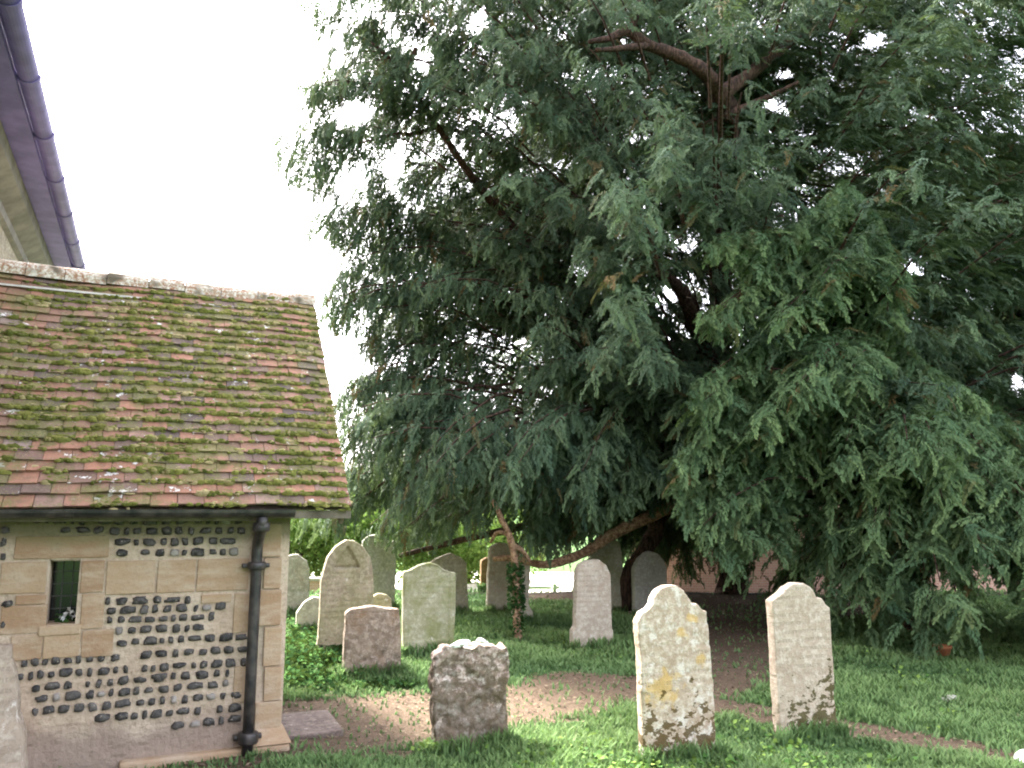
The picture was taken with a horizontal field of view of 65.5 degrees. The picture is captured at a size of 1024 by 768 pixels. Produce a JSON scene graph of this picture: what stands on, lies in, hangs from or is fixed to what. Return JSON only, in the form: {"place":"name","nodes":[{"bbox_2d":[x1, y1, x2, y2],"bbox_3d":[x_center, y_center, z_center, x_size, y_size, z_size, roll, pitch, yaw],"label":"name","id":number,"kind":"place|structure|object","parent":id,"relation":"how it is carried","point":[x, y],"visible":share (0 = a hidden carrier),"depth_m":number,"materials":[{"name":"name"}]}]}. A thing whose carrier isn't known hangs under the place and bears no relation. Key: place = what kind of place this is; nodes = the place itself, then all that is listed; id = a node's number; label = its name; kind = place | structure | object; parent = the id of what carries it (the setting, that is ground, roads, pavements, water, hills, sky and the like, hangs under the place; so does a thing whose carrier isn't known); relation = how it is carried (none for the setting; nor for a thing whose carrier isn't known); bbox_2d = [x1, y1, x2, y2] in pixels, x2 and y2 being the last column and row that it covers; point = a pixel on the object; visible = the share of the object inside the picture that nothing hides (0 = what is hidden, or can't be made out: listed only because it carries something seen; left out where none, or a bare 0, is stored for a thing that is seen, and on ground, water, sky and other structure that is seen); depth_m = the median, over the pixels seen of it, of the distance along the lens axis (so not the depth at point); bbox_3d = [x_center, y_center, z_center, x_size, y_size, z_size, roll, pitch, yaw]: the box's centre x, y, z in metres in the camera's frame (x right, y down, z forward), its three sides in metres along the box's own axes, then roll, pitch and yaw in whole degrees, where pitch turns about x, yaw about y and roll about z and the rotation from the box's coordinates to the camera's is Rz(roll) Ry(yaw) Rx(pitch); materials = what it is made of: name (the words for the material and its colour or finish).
{"place":"outdoors","nodes":[
{"label":"outdoors","id":0,"kind":"place"},
{"bbox_2d":[310,571,573,592],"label":"lane","id":1,"kind":"structure","parent":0,"point":[563,581],"depth_m":20.94,"materials":[{"name":"white"}]},
{"bbox_2d":[23,0,1023,510],"label":"sky","id":2,"kind":"structure","parent":0,"point":[166,116],"materials":[{"name":"white"}]},
{"bbox_2d":[131,581,1023,767],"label":"grass","id":3,"kind":"structure","parent":0,"point":[981,707],"depth_m":6.62,"materials":[{"name":"green plant"}]},
{"bbox_2d":[164,519,1023,767],"bbox_3d":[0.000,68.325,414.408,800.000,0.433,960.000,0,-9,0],"label":"ground","id":4,"kind":"structure","parent":0,"point":[546,705],"depth_m":6.95,"materials":[{"name":"brown soil"}]},
{"bbox_2d":[0,0,352,767],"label":"church","id":5,"kind":"structure","parent":4,"relation":"on","point":[172,464],"depth_m":5.46,"materials":[{"name":"beige stone"}]},
{"bbox_2d":[52,607,75,622],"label":"flowers","id":6,"kind":"object","parent":5,"relation":"on","point":[63,617],"visible":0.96,"depth_m":5.16,"materials":[{"name":"white plant"}]},
{"bbox_2d":[49,561,79,620],"bbox_3d":[-2.969,1.370,5.310,0.218,0.459,0.038,4,-10,-24],"label":"window","id":7,"kind":"structure","parent":5,"relation":"in","point":[64,593],"depth_m":5.30,"materials":[{"name":"green glass"}]},
{"bbox_2d":[287,554,309,611],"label":"gravestone","id":8,"kind":"object","parent":4,"relation":"on","point":[298,588],"visible":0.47,"depth_m":12.33,"materials":[{"name":"grey stone"}]},
{"bbox_2d":[295,596,318,628],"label":"gravestone","id":9,"kind":"object","parent":4,"relation":"on","point":[308,610],"visible":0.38,"depth_m":10.67,"materials":[{"name":"grey stone"}]},
{"bbox_2d":[282,710,343,739],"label":"ledger slab","id":10,"kind":"structure","parent":4,"relation":"on","point":[312,724],"depth_m":6.01,"materials":[{"name":"stone"}]},
{"bbox_2d":[309,577,320,591],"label":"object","id":11,"kind":"structure","parent":4,"relation":"on","point":[314,582],"depth_m":17.01,"materials":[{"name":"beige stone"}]},
{"bbox_2d":[289,518,356,576],"bbox_3d":[-5.530,3.712,18.853,3.729,2.905,2.197,3,-10,-20],"label":"shrub","id":12,"kind":"object","parent":4,"relation":"on","point":[314,564],"visible":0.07,"depth_m":18.66,"materials":[{"name":"green plant"}]},
{"bbox_2d":[289,518,386,576],"bbox_3d":[-4.391,3.820,19.305,3.142,2.835,2.380,0,-9,0],"label":"shrub","id":13,"kind":"object","parent":4,"relation":"on","point":[322,546],"visible":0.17,"depth_m":18.70,"materials":[{"name":"green plant"}]},
{"bbox_2d":[316,540,373,650],"bbox_3d":[-1.835,2.493,8.902,0.721,1.477,0.137,3,-10,-20],"label":"gravestone","id":14,"kind":"object","parent":4,"relation":"on","point":[346,581],"visible":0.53,"depth_m":8.86,"materials":[{"name":"grey stone"}]},
{"bbox_2d":[283,614,428,694],"bbox_3d":[-2.412,3.119,9.809,1.921,0.268,5.942,3,-10,-20],"label":"ground ivy","id":15,"kind":"object","parent":4,"relation":"on","point":[305,675],"visible":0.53,"depth_m":8.03,"materials":[{"name":"green plant"}]},
{"bbox_2d":[342,605,400,671],"bbox_3d":[-1.390,2.656,7.919,0.577,0.884,0.137,3,-10,-20],"label":"gravestone","id":16,"kind":"object","parent":4,"relation":"on","point":[371,633],"visible":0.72,"depth_m":7.88,"materials":[{"name":"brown stone"}]},
{"bbox_2d":[318,490,438,585],"bbox_3d":[-3.084,3.613,19.038,2.821,3.158,2.376,0,-9,0],"label":"shrub","id":17,"kind":"object","parent":4,"relation":"on","point":[366,523],"visible":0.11,"depth_m":18.70,"materials":[{"name":"green plant"}]},
{"bbox_2d":[362,534,396,602],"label":"gravestone","id":18,"kind":"object","parent":4,"relation":"on","point":[383,561],"visible":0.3,"depth_m":13.25,"materials":[{"name":"grey stone"}]},
{"bbox_2d":[374,593,391,606],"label":"gravestone","id":19,"kind":"object","parent":4,"relation":"on","point":[382,600],"visible":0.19,"depth_m":10.00,"materials":[{"name":"grey stone"}]},
{"bbox_2d":[401,562,455,653],"bbox_3d":[-0.958,2.664,9.118,0.617,1.218,0.115,3,-10,-18],"label":"gravestone","id":20,"kind":"object","parent":4,"relation":"on","point":[428,600],"visible":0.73,"depth_m":9.09,"materials":[{"name":"stone"}]},
{"bbox_2d":[372,504,485,570],"bbox_3d":[-2.072,3.935,19.298,3.109,2.606,2.261,0,-9,0],"label":"shrub","id":21,"kind":"object","parent":4,"relation":"on","point":[456,549],"visible":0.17,"depth_m":18.96,"materials":[{"name":"green plant"}]},
{"bbox_2d":[411,737,458,755],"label":"weed plant","id":22,"kind":"object","parent":4,"relation":"on","point":[427,741],"visible":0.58,"depth_m":5.33,"materials":[{"name":"green plant"}]},
{"bbox_2d":[431,553,467,610],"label":"gravestone","id":23,"kind":"object","parent":4,"relation":"on","point":[452,562],"visible":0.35,"depth_m":12.48,"materials":[{"name":"grey stone"}]},
{"bbox_2d":[428,638,509,754],"bbox_3d":[-0.297,2.247,5.511,0.562,0.951,0.204,3,-10,-20],"label":"gravestone","id":24,"kind":"object","parent":4,"relation":"on","point":[467,681],"visible":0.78,"depth_m":5.47,"materials":[{"name":"stone"}]},
{"bbox_2d":[458,516,508,583],"bbox_3d":[-1.219,4.026,20.709,2.382,2.872,2.572,0,-9,0],"label":"shrub","id":25,"kind":"object","parent":4,"relation":"on","point":[473,569],"visible":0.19,"depth_m":20.11,"materials":[{"name":"green plant"}]},
{"bbox_2d":[480,557,487,584],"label":"gravestone","id":26,"kind":"object","parent":4,"relation":"on","point":[483,568],"visible":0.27,"depth_m":15.07,"materials":[{"name":"beige stone"}]},
{"bbox_2d":[486,543,511,609],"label":"gravestone","id":27,"kind":"object","parent":4,"relation":"on","point":[496,588],"visible":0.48,"depth_m":12.67,"materials":[{"name":"grey stone"}]},
{"bbox_2d":[489,499,530,639],"bbox_3d":[-0.083,2.443,10.415,0.597,1.885,0.379,-3,-10,20],"label":"ivy clad stem","id":28,"kind":"object","parent":4,"relation":"on","point":[515,587],"visible":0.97,"depth_m":10.31,"materials":[{"name":"green plant"}]},
{"bbox_2d":[481,509,546,577],"bbox_3d":[0.186,3.952,21.628,2.554,3.310,2.483,0,-9,0],"label":"shrub","id":29,"kind":"object","parent":4,"relation":"on","point":[519,552],"visible":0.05,"depth_m":21.37,"materials":[{"name":"green plant"}]},
{"bbox_2d":[511,554,532,615],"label":"gravestone","id":30,"kind":"object","parent":4,"relation":"on","point":[528,610],"visible":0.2,"depth_m":11.50,"materials":[{"name":"grey stone"}]},
{"bbox_2d":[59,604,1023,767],"bbox_3d":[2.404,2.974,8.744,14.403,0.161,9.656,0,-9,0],"label":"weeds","id":31,"kind":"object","parent":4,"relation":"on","point":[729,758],"visible":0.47,"depth_m":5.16,"materials":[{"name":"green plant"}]},
{"bbox_2d":[529,583,558,591],"bbox_3d":[0.441,4.393,16.679,1.100,0.420,0.131,0,-9,0],"label":"rail fence","id":32,"kind":"object","parent":4,"relation":"on","point":[555,586],"visible":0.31,"depth_m":16.70,"materials":[{"name":"white paint"}]},
{"bbox_2d":[161,590,1018,767],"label":"leaf litter","id":33,"kind":"object","parent":4,"relation":"on","point":[530,711],"visible":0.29,"depth_m":6.67,"materials":[{"name":"brown plant"}]},
{"bbox_2d":[570,559,612,647],"bbox_3d":[0.952,2.752,9.597,0.529,1.250,0.128,3,-10,-18],"label":"gravestone","id":34,"kind":"object","parent":4,"relation":"on","point":[591,616],"visible":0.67,"depth_m":9.56,"materials":[{"name":"stone"}]},
{"bbox_2d":[588,539,622,609],"bbox_3d":[1.509,3.193,12.857,0.599,1.365,0.128,3,-10,-18],"label":"gravestone","id":35,"kind":"object","parent":4,"relation":"on","point":[609,555],"visible":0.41,"depth_m":12.86,"materials":[{"name":"grey stone"}]},
{"bbox_2d":[261,0,1023,610],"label":"yew tree","id":36,"kind":"object","parent":4,"relation":"on","point":[553,262],"visible":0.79,"depth_m":11.81,"materials":[{"name":"green plant"}]},
{"bbox_2d":[631,551,666,610],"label":"gravestone","id":37,"kind":"object","parent":4,"relation":"on","point":[648,572],"visible":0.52,"depth_m":12.50,"materials":[{"name":"grey stone"}]},
{"bbox_2d":[633,585,715,757],"bbox_3d":[1.073,2.001,5.256,0.564,1.315,0.096,3,-10,-20],"label":"gravestone","id":38,"kind":"object","parent":4,"relation":"on","point":[675,697],"visible":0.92,"depth_m":5.23,"materials":[{"name":"beige stone"}]},
{"bbox_2d":[765,582,835,737],"bbox_3d":[2.086,2.084,5.737,0.513,1.280,0.092,3,-10,-20],"label":"gravestone","id":39,"kind":"object","parent":4,"relation":"on","point":[802,686],"visible":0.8,"depth_m":5.71,"materials":[{"name":"beige stone"}]},
{"bbox_2d":[632,522,1006,592],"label":"brick wall","id":40,"kind":"structure","parent":4,"relation":"on","point":[708,581],"depth_m":18.13,"materials":[{"name":"grey brick"}]},
{"bbox_2d":[661,178,1023,660],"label":"yew tree","id":41,"kind":"object","parent":4,"relation":"on","point":[917,503],"visible":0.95,"depth_m":9.45,"materials":[{"name":"green plant"}]},
{"bbox_2d":[932,644,951,655],"bbox_3d":[4.788,2.989,8.850,0.200,0.165,0.200,0,-9,0],"label":"flowerpot","id":42,"kind":"object","parent":4,"relation":"on","point":[945,650],"visible":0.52,"depth_m":8.78,"materials":[{"name":"ceramic"}]},
{"bbox_2d":[941,694,959,700],"bbox_3d":[3.819,2.748,6.920,0.251,0.082,0.206,0,-9,0],"label":"stone","id":43,"kind":"object","parent":4,"relation":"on","point":[954,696],"visible":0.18,"depth_m":6.90,"materials":[{"name":"grey stone"}]},
{"bbox_2d":[1014,749,1023,762],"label":"stone","id":44,"kind":"object","parent":4,"relation":"on","point":[1019,753],"visible":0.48,"depth_m":5.04,"materials":[{"name":"white stone"}]}
]}

